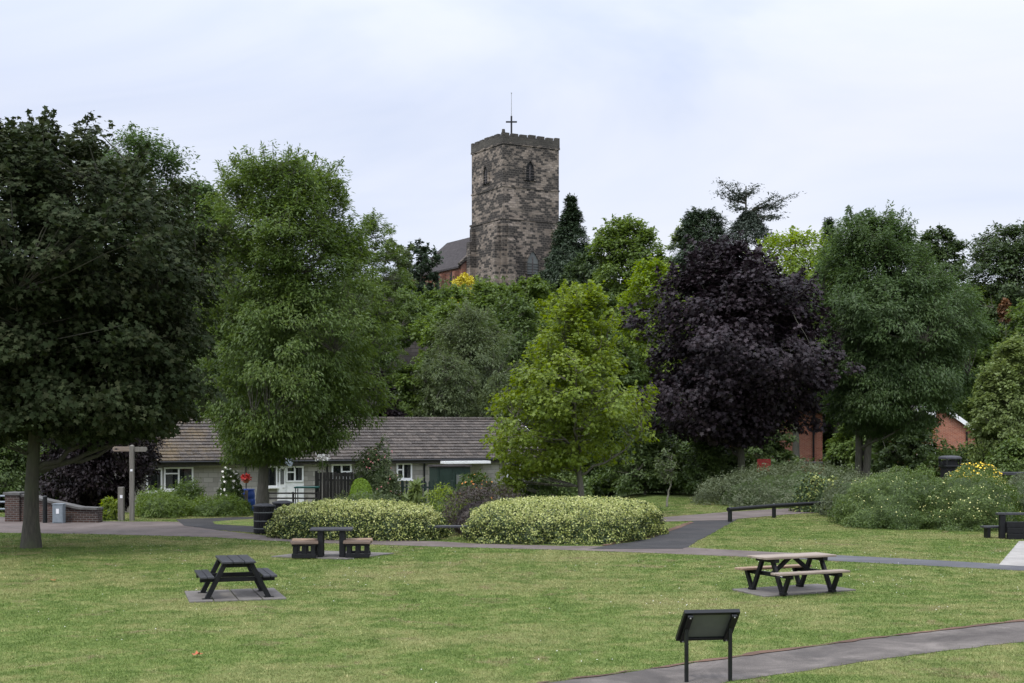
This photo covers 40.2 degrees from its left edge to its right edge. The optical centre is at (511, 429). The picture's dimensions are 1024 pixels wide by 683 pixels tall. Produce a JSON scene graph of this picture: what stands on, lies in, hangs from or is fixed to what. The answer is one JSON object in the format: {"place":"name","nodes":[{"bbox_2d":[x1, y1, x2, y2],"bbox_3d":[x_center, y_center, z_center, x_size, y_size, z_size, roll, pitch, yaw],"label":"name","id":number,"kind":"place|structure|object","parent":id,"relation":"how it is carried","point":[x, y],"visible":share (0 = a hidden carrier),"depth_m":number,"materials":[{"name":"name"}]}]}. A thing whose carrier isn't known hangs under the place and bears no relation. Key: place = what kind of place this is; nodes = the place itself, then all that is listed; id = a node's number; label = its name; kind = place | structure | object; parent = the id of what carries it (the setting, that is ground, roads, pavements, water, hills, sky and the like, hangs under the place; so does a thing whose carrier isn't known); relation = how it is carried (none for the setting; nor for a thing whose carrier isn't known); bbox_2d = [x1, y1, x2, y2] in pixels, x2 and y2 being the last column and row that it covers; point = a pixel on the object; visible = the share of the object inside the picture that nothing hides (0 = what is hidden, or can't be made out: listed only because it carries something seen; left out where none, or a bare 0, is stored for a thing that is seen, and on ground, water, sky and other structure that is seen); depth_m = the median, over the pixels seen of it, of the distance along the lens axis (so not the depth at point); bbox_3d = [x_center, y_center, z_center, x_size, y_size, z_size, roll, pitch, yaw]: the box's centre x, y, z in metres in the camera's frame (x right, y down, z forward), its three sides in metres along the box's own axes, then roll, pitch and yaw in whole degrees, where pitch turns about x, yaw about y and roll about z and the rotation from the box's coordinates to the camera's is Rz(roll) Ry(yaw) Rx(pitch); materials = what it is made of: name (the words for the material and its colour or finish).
{"place":"outdoors","nodes":[
{"label":"outdoors","id":0,"kind":"place"},
{"bbox_2d":[177,517,425,531],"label":"asphalt path","id":1,"kind":"structure","parent":0,"point":[208,523],"depth_m":47.26,"materials":[{"name":"grey asphalt"}]},
{"bbox_2d":[0,517,784,556],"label":"path","id":2,"kind":"structure","parent":0,"point":[147,528],"depth_m":42.79,"materials":[{"name":"grey asphalt"}]},
{"bbox_2d":[0,286,1023,682],"bbox_3d":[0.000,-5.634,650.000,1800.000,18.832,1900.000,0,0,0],"label":"ground","id":3,"kind":"structure","parent":0,"point":[640,496],"depth_m":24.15,"materials":[{"name":"green plant"}]},
{"bbox_2d":[0,431,47,512],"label":"thicket tree","id":4,"kind":"object","parent":3,"relation":"on","point":[13,463],"visible":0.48,"depth_m":59.16,"materials":[{"name":"green plant"}]},
{"bbox_2d":[3,492,102,522],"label":"parapet wall","id":5,"kind":"structure","parent":3,"relation":"on","point":[14,505],"depth_m":48.69,"materials":[{"name":"brick"}]},
{"bbox_2d":[39,381,166,511],"bbox_3d":[-16.802,0.599,57.005,5.532,5.894,4.985,0,0,36],"label":"copper tree","id":6,"kind":"object","parent":3,"relation":"on","point":[96,480],"visible":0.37,"depth_m":55.84,"materials":[{"name":"purple plant"}]},
{"bbox_2d":[99,495,117,519],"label":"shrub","id":7,"kind":"object","parent":3,"relation":"on","point":[110,512],"visible":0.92,"depth_m":49.65,"materials":[{"name":"green plant"}]},
{"bbox_2d":[0,105,242,548],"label":"maple tree","id":8,"kind":"object","parent":3,"relation":"on","point":[55,264],"visible":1,"depth_m":35.78,"materials":[{"name":"green plant"}]},
{"bbox_2d":[113,445,146,520],"bbox_3d":[-13.451,1.907,49.298,1.210,2.786,0.154,0,0,0],"label":"fingerpost","id":9,"kind":"object","parent":3,"relation":"on","point":[132,449],"visible":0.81,"depth_m":49.23,"materials":[{"name":"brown wood"}]},
{"bbox_2d":[60,121,227,317],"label":"broadleaf tree","id":10,"kind":"object","parent":3,"relation":"on","point":[132,140],"visible":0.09,"depth_m":95.30,"materials":[{"name":"green plant"}]},
{"bbox_2d":[135,483,193,517],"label":"garden shrub","id":11,"kind":"object","parent":3,"relation":"on","point":[164,504],"visible":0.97,"depth_m":51.32,"materials":[{"name":"green plant"}]},
{"bbox_2d":[171,475,206,502],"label":"garden shrub","id":12,"kind":"object","parent":3,"relation":"on","point":[196,491],"visible":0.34,"depth_m":54.52,"materials":[{"name":"green plant"}]},
{"bbox_2d":[164,181,250,374],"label":"broadleaf tree","id":13,"kind":"object","parent":3,"relation":"on","point":[206,188],"visible":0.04,"depth_m":89.27,"materials":[{"name":"green plant"}]},
{"bbox_2d":[182,492,253,516],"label":"garden shrub","id":14,"kind":"object","parent":3,"relation":"on","point":[225,506],"visible":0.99,"depth_m":51.89,"materials":[{"name":"green plant"}]},
{"bbox_2d":[194,328,260,415],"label":"hazel tree","id":15,"kind":"object","parent":3,"relation":"on","point":[216,373],"visible":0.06,"depth_m":84.37,"materials":[{"name":"green plant"}]},
{"bbox_2d":[216,466,245,507],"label":"rose bush","id":16,"kind":"object","parent":3,"relation":"on","point":[232,487],"visible":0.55,"depth_m":55.32,"materials":[{"name":"green plant"}]},
{"bbox_2d":[185,588,285,602],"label":"paving slab","id":17,"kind":"structure","parent":3,"relation":"on","point":[253,594],"depth_m":26.82,"materials":[{"name":"grey concrete"}]},
{"bbox_2d":[194,555,276,598],"bbox_3d":[-5.330,2.828,26.950,1.430,0.721,1.440,0,0,-17],"label":"picnic table","id":18,"kind":"object","parent":17,"relation":"on","point":[258,576],"visible":1,"depth_m":26.55,"materials":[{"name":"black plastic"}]},
{"bbox_2d":[252,503,274,533],"bbox_3d":[-7.653,2.721,43.200,0.695,0.902,0.700,0,0,0],"label":"litter bin","id":19,"kind":"object","parent":3,"relation":"on","point":[263,513],"visible":0.83,"depth_m":42.92,"materials":[{"name":"black plastic"}]},
{"bbox_2d":[192,139,409,504],"bbox_3d":[-8.219,-3.809,53.832,8.568,14.270,8.402,0,0,0],"label":"ash tree","id":20,"kind":"object","parent":3,"relation":"on","point":[285,372],"visible":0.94,"depth_m":52.40,"materials":[{"name":"green plant"}]},
{"bbox_2d":[115,416,540,512],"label":"bungalow terrace","id":21,"kind":"structure","parent":3,"relation":"on","point":[418,445],"depth_m":66.67,"materials":[{"name":"brick"}]},
{"bbox_2d":[271,551,393,559],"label":"paving slab","id":22,"kind":"structure","parent":3,"relation":"on","point":[331,554],"depth_m":35.36,"materials":[{"name":"grey concrete"}]},
{"bbox_2d":[290,527,372,557],"bbox_3d":[-4.526,2.815,35.150,2.030,0.714,1.105,0,0,-4],"label":"log table","id":23,"kind":"object","parent":22,"relation":"on","point":[345,546],"visible":1,"depth_m":34.79,"materials":[{"name":"black wood"}]},
{"bbox_2d":[315,471,362,501],"bbox_3d":[-7.101,2.626,57.569,1.998,1.882,0.162,0,0,0],"label":"board fence","id":24,"kind":"object","parent":3,"relation":"on","point":[337,482],"visible":0.34,"depth_m":57.49,"materials":[{"name":"brown wood"}]},
{"bbox_2d":[263,497,451,540],"bbox_3d":[-4.630,2.640,42.059,5.729,1.236,3.479,0,0,12],"label":"variegated hedge","id":25,"kind":"object","parent":3,"relation":"on","point":[380,520],"visible":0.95,"depth_m":40.84,"materials":[{"name":"green plant"}]},
{"bbox_2d":[348,478,373,499],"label":"topiary bush","id":26,"kind":"object","parent":3,"relation":"on","point":[363,484],"visible":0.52,"depth_m":50.27,"materials":[{"name":"green plant"}]},
{"bbox_2d":[348,299,404,399],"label":"elder tree","id":27,"kind":"object","parent":3,"relation":"on","point":[394,343],"visible":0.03,"depth_m":101.24,"materials":[{"name":"green plant"}]},
{"bbox_2d":[346,368,407,416],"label":"plum shrub","id":28,"kind":"object","parent":3,"relation":"on","point":[389,412],"visible":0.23,"depth_m":80.63,"materials":[{"name":"green plant"}]},
{"bbox_2d":[346,434,409,500],"bbox_3d":[-5.123,1.711,54.020,2.751,3.182,2.205,0,0,0],"label":"rose bush","id":29,"kind":"object","parent":3,"relation":"on","point":[381,477],"visible":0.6,"depth_m":53.64,"materials":[{"name":"green plant"}]},
{"bbox_2d":[338,208,418,395],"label":"broadleaf tree","id":30,"kind":"object","parent":3,"relation":"on","point":[377,259],"visible":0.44,"depth_m":83.54,"materials":[{"name":"green plant"}]},
{"bbox_2d":[380,242,418,299],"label":"hawthorn tree","id":31,"kind":"object","parent":3,"relation":"on","point":[406,265],"visible":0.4,"depth_m":127.87,"materials":[{"name":"green plant"}]},
{"bbox_2d":[374,284,432,357],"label":"elder tree","id":32,"kind":"object","parent":3,"relation":"on","point":[413,310],"visible":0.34,"depth_m":111.16,"materials":[{"name":"green plant"}]},
{"bbox_2d":[390,336,433,389],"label":"retaining wall","id":33,"kind":"structure","parent":3,"relation":"on","point":[412,350],"depth_m":116.00,"materials":[{"name":"stone"}]},
{"bbox_2d":[383,360,443,416],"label":"hazel tree","id":34,"kind":"object","parent":3,"relation":"on","point":[404,381],"visible":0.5,"depth_m":83.42,"materials":[{"name":"green plant"}]},
{"bbox_2d":[402,477,427,504],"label":"pampas plant","id":35,"kind":"object","parent":3,"relation":"on","point":[414,493],"visible":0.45,"depth_m":46.33,"materials":[{"name":"green plant"}]},
{"bbox_2d":[397,239,443,299],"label":"hawthorn tree","id":36,"kind":"object","parent":3,"relation":"on","point":[423,265],"visible":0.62,"depth_m":133.33,"materials":[{"name":"green plant"}]},
{"bbox_2d":[408,285,462,333],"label":"elder tree","id":37,"kind":"object","parent":3,"relation":"on","point":[438,300],"visible":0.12,"depth_m":123.27,"materials":[{"name":"green plant"}]},
{"bbox_2d":[408,310,466,342],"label":"elder tree","id":38,"kind":"object","parent":3,"relation":"on","point":[419,326],"visible":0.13,"depth_m":107.39,"materials":[{"name":"green plant"}]},
{"bbox_2d":[410,350,483,416],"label":"willow tree","id":39,"kind":"object","parent":3,"relation":"on","point":[446,401],"visible":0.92,"depth_m":82.48,"materials":[{"name":"green plant"}]},
{"bbox_2d":[424,482,469,523],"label":"garden plant","id":40,"kind":"object","parent":3,"relation":"on","point":[437,506],"visible":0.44,"depth_m":47.44,"materials":[{"name":"green plant"}]},
{"bbox_2d":[427,464,472,503],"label":"garden shed","id":41,"kind":"structure","parent":3,"relation":"on","point":[445,473],"depth_m":63.25,"materials":[{"name":"green paint"}]},
{"bbox_2d":[410,295,492,401],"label":"elder tree","id":42,"kind":"object","parent":3,"relation":"on","point":[450,307],"visible":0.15,"depth_m":103.33,"materials":[{"name":"green plant"}]},
{"bbox_2d":[411,297,526,416],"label":"willow tree","id":43,"kind":"object","parent":3,"relation":"on","point":[475,317],"visible":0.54,"depth_m":88.19,"materials":[{"name":"green plant"}]},
{"bbox_2d":[443,469,496,508],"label":"garden shrub","id":44,"kind":"object","parent":3,"relation":"on","point":[468,480],"visible":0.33,"depth_m":57.78,"materials":[{"name":"green plant"}]},
{"bbox_2d":[440,479,527,534],"bbox_3d":[-1.008,2.438,44.251,3.098,1.670,4.954,0,0,20],"label":"barberry shrub","id":45,"kind":"object","parent":3,"relation":"on","point":[462,515],"visible":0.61,"depth_m":43.46,"materials":[{"name":"purple plant"}]},
{"bbox_2d":[413,93,559,288],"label":"church","id":46,"kind":"structure","parent":3,"relation":"on","point":[515,198],"depth_m":154.06,"materials":[{"name":"stone"}]},
{"bbox_2d":[458,275,525,345],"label":"elder tree","id":47,"kind":"object","parent":3,"relation":"on","point":[484,289],"visible":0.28,"depth_m":123.06,"materials":[{"name":"green plant"}]},
{"bbox_2d":[476,370,532,425],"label":"willow tree","id":48,"kind":"object","parent":3,"relation":"on","point":[492,386],"visible":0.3,"depth_m":81.62,"materials":[{"name":"green plant"}]},
{"bbox_2d":[477,287,542,378],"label":"elder tree","id":49,"kind":"object","parent":3,"relation":"on","point":[509,304],"visible":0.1,"depth_m":117.47,"materials":[{"name":"green plant"}]},
{"bbox_2d":[3,272,1023,490],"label":"undergrowth","id":50,"kind":"object","parent":3,"relation":"on","point":[773,460],"depth_m":98.75,"materials":[{"name":"green plant"}]},
{"bbox_2d":[486,301,559,410],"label":"elder tree","id":51,"kind":"object","parent":3,"relation":"on","point":[524,337],"visible":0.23,"depth_m":107.34,"materials":[{"name":"green plant"}]},
{"bbox_2d":[506,274,557,333],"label":"elder tree","id":52,"kind":"object","parent":3,"relation":"on","point":[534,283],"visible":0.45,"depth_m":125.22,"materials":[{"name":"green plant"}]},
{"bbox_2d":[515,478,562,497],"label":"garden plant","id":53,"kind":"object","parent":3,"relation":"on","point":[545,490],"visible":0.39,"depth_m":52.30,"materials":[{"name":"green plant"}]},
{"bbox_2d":[529,459,595,496],"bbox_3d":[2.061,2.268,60.039,3.056,2.141,2.572,0,0,0],"label":"garden shrub","id":54,"kind":"object","parent":3,"relation":"on","point":[569,477],"visible":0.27,"depth_m":59.41,"materials":[{"name":"green plant"}]},
{"bbox_2d":[534,279,591,343],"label":"elder tree","id":55,"kind":"object","parent":3,"relation":"on","point":[552,302],"visible":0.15,"depth_m":115.46,"materials":[{"name":"green plant"}]},
{"bbox_2d":[458,494,668,544],"bbox_3d":[1.612,2.615,42.080,6.514,1.294,6.627,0,0,0],"label":"variegated hedge","id":56,"kind":"object","parent":3,"relation":"on","point":[556,520],"visible":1,"depth_m":39.79,"materials":[{"name":"green plant"}]},
{"bbox_2d":[536,192,598,288],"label":"cypress tree","id":57,"kind":"object","parent":3,"relation":"on","point":[566,246],"visible":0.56,"depth_m":145.93,"materials":[{"name":"green plant"}]},
{"bbox_2d":[479,279,659,497],"bbox_3d":[2.169,-1.183,52.169,6.750,8.976,6.990,0,0,0],"label":"young maple tree","id":58,"kind":"object","parent":3,"relation":"on","point":[555,446],"visible":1,"depth_m":51.22,"materials":[{"name":"green plant"}]},
{"bbox_2d":[556,413,611,496],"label":"holly tree","id":59,"kind":"object","parent":3,"relation":"on","point":[598,490],"visible":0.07,"depth_m":73.15,"materials":[{"name":"green plant"}]},
{"bbox_2d":[556,252,618,293],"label":"yew tree","id":60,"kind":"object","parent":3,"relation":"on","point":[582,264],"visible":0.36,"depth_m":140.21,"materials":[{"name":"green plant"}]},
{"bbox_2d":[582,330,653,416],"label":"hazel tree","id":61,"kind":"object","parent":3,"relation":"on","point":[638,374],"visible":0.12,"depth_m":89.26,"materials":[{"name":"green plant"}]},
{"bbox_2d":[584,213,671,318],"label":"lime tree","id":62,"kind":"object","parent":3,"relation":"on","point":[613,241],"visible":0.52,"depth_m":124.47,"materials":[{"name":"green plant"}]},
{"bbox_2d":[593,416,682,494],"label":"holly tree","id":63,"kind":"object","parent":3,"relation":"on","point":[643,477],"visible":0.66,"depth_m":69.04,"materials":[{"name":"green plant"}]},
{"bbox_2d":[613,254,693,415],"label":"field maple tree","id":64,"kind":"object","parent":3,"relation":"on","point":[642,269],"visible":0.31,"depth_m":91.41,"materials":[{"name":"green plant"}]},
{"bbox_2d":[652,447,679,505],"bbox_3d":[6.472,2.017,59.005,1.187,2.616,1.124,0,0,0],"label":"sapling tree","id":65,"kind":"object","parent":3,"relation":"on","point":[670,477],"visible":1,"depth_m":58.96,"materials":[{"name":"green plant"}]},
{"bbox_2d":[668,206,733,301],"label":"yew tree","id":66,"kind":"object","parent":3,"relation":"on","point":[699,224],"visible":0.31,"depth_m":111.10,"materials":[{"name":"green plant"}]},
{"bbox_2d":[671,437,732,494],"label":"laurel shrub","id":67,"kind":"object","parent":3,"relation":"on","point":[690,476],"visible":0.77,"depth_m":67.44,"materials":[{"name":"green plant"}]},
{"bbox_2d":[687,441,754,478],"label":"laurel shrub","id":68,"kind":"object","parent":3,"relation":"on","point":[731,464],"visible":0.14,"depth_m":71.23,"materials":[{"name":"green plant"}]},
{"bbox_2d":[618,230,865,482],"bbox_3d":[10.481,-3.135,67.016,11.184,12.874,11.776,0,0,0],"label":"purple maple tree","id":69,"kind":"object","parent":3,"relation":"on","point":[734,383],"visible":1,"depth_m":64.82,"materials":[{"name":"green plant"}]},
{"bbox_2d":[711,177,803,248],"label":"cedar tree","id":70,"kind":"object","parent":3,"relation":"on","point":[746,218],"visible":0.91,"depth_m":106.64,"materials":[{"name":"green plant"}]},
{"bbox_2d":[744,420,800,472],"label":"holly tree","id":71,"kind":"object","parent":3,"relation":"on","point":[774,448],"visible":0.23,"depth_m":82.95,"materials":[{"name":"green plant"}]},
{"bbox_2d":[730,397,821,469],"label":"brick house","id":72,"kind":"structure","parent":3,"relation":"on","point":[810,444],"depth_m":92.00,"materials":[{"name":"brick"}]},
{"bbox_2d":[726,501,831,521],"bbox_3d":[10.566,2.987,51.746,8.775,0.625,0.478,0,0,-44],"label":"knee rail","id":73,"kind":"object","parent":3,"relation":"on","point":[773,506],"visible":0.56,"depth_m":50.89,"materials":[{"name":"black paint"}]},
{"bbox_2d":[689,455,871,507],"bbox_3d":[12.307,2.180,60.742,9.045,2.341,8.300,0,0,-21],"label":"cotoneaster bush","id":74,"kind":"object","parent":3,"relation":"on","point":[763,487],"visible":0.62,"depth_m":59.37,"materials":[{"name":"green plant"}]},
{"bbox_2d":[733,584,855,596],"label":"paving slab","id":75,"kind":"structure","parent":3,"relation":"on","point":[771,591],"depth_m":27.65,"materials":[{"name":"grey concrete"}]},
{"bbox_2d":[735,552,849,595],"bbox_3d":[5.520,2.824,27.620,1.692,0.722,1.484,0,0,-25],"label":"picnic table","id":76,"kind":"object","parent":75,"relation":"on","point":[803,569],"visible":1,"depth_m":27.49,"materials":[{"name":"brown wood"}]},
{"bbox_2d":[750,225,871,472],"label":"field maple tree","id":77,"kind":"object","parent":3,"relation":"on","point":[793,261],"visible":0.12,"depth_m":89.11,"materials":[{"name":"green plant"}]},
{"bbox_2d":[788,472,844,512],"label":"elaeagnus bush","id":78,"kind":"object","parent":3,"relation":"on","point":[813,492],"visible":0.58,"depth_m":54.34,"materials":[{"name":"green plant"}]},
{"bbox_2d":[814,468,901,516],"bbox_3d":[13.321,2.318,51.477,4.195,1.972,4.192,0,0,0],"label":"cotoneaster bush","id":79,"kind":"object","parent":3,"relation":"on","point":[844,488],"visible":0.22,"depth_m":51.59,"materials":[{"name":"green plant"}]},
{"bbox_2d":[823,425,898,479],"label":"laurel shrub","id":80,"kind":"object","parent":3,"relation":"on","point":[845,447],"visible":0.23,"depth_m":83.31,"materials":[{"name":"green plant"}]},
{"bbox_2d":[826,464,950,530],"bbox_3d":[13.037,2.200,47.076,4.468,2.100,5.391,0,0,0],"label":"potentilla bush","id":81,"kind":"object","parent":3,"relation":"on","point":[893,500],"visible":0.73,"depth_m":45.70,"materials":[{"name":"green plant"}]},
{"bbox_2d":[801,200,999,477],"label":"ash tree","id":82,"kind":"object","parent":3,"relation":"on","point":[898,346],"visible":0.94,"depth_m":69.79,"materials":[{"name":"green plant"}]},
{"bbox_2d":[870,406,947,475],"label":"holly tree","id":83,"kind":"object","parent":3,"relation":"on","point":[900,450],"visible":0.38,"depth_m":78.97,"materials":[{"name":"green plant"}]},
{"bbox_2d":[880,405,974,466],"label":"brick house","id":84,"kind":"structure","parent":3,"relation":"on","point":[952,431],"depth_m":88.00,"materials":[{"name":"red brick"}]},
{"bbox_2d":[903,224,972,306],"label":"oak tree","id":85,"kind":"object","parent":3,"relation":"on","point":[952,245],"visible":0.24,"depth_m":114.97,"materials":[{"name":"green plant"}]},
{"bbox_2d":[917,441,981,479],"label":"laurel shrub","id":86,"kind":"object","parent":3,"relation":"on","point":[934,461],"visible":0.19,"depth_m":67.58,"materials":[{"name":"green plant"}]},
{"bbox_2d":[938,455,961,480],"bbox_3d":[15.466,1.626,49.496,0.646,1.448,0.603,0,0,-11],"label":"hooded bin","id":87,"kind":"object","parent":3,"relation":"on","point":[947,465],"visible":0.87,"depth_m":49.30,"materials":[{"name":"black plastic"}]},
{"bbox_2d":[921,463,1023,531],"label":"potentilla bush","id":88,"kind":"object","parent":3,"relation":"on","point":[968,504],"visible":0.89,"depth_m":44.81,"materials":[{"name":"green plant"}]},
{"bbox_2d":[942,284,1004,441],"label":"sycamore tree","id":89,"kind":"object","parent":3,"relation":"on","point":[965,408],"visible":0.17,"depth_m":99.57,"materials":[{"name":"green plant"}]},
{"bbox_2d":[947,461,1005,486],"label":"coreopsis plant","id":90,"kind":"object","parent":3,"relation":"on","point":[982,464],"visible":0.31,"depth_m":47.79,"materials":[{"name":"yellow plant"}]},
{"bbox_2d":[952,219,1023,372],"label":"oak tree","id":91,"kind":"object","parent":3,"relation":"on","point":[1008,258],"visible":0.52,"depth_m":100.56,"materials":[{"name":"green plant"}]},
{"bbox_2d":[962,331,1023,471],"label":"alder tree","id":92,"kind":"object","parent":3,"relation":"on","point":[1002,378],"visible":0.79,"depth_m":62.39,"materials":[{"name":"green plant"}]},
{"bbox_2d":[984,434,1023,480],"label":"laurel shrub","id":93,"kind":"object","parent":3,"relation":"on","point":[1010,455],"visible":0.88,"depth_m":57.69,"materials":[{"name":"green plant"}]},
{"bbox_2d":[990,297,1023,411],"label":"sycamore tree","id":94,"kind":"object","parent":3,"relation":"on","point":[1020,319],"visible":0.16,"depth_m":87.89,"materials":[{"name":"green plant"}]},
{"bbox_2d":[995,512,1023,538],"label":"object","id":95,"kind":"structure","parent":3,"relation":"on","point":[1010,533],"depth_m":41.01,"materials":[{"name":"black wood"}]},
{"bbox_2d":[0,0,1023,286],"label":"sky","id":96,"kind":"structure","parent":0,"point":[918,105],"materials":[{"name":"white"}]},
{"bbox_2d":[590,519,735,548],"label":"branch path","id":97,"kind":"structure","parent":0,"point":[688,535],"depth_m":41.15,"materials":[{"name":"grey asphalt"}]},
{"bbox_2d":[661,508,818,520],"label":"back path","id":98,"kind":"structure","parent":0,"point":[735,515],"depth_m":52.15,"materials":[{"name":"grey asphalt"}]},
{"bbox_2d":[548,621,1023,682],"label":"path","id":99,"kind":"structure","parent":0,"point":[777,662],"depth_m":19.74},
{"bbox_2d":[675,609,739,681],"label":"lectern sign","id":100,"kind":"object","parent":99,"relation":"on","point":[711,624],"visible":0.99,"depth_m":17.79,"materials":[{"name":"black metal"}]},
{"bbox_2d":[537,619,1023,682],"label":"path edge","id":101,"kind":"object","parent":99,"relation":"on","point":[762,651],"visible":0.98,"depth_m":20.31,"materials":[{"name":"soil"}]},
{"bbox_2d":[800,555,1023,570],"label":"path","id":102,"kind":"structure","parent":0,"point":[918,562],"depth_m":33.74,"materials":[{"name":"grey asphalt"}]},
{"bbox_2d":[999,541,1023,565],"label":"concrete path","id":103,"kind":"structure","parent":0,"point":[1015,556],"depth_m":35.01,"materials":[{"name":"grey concrete"}]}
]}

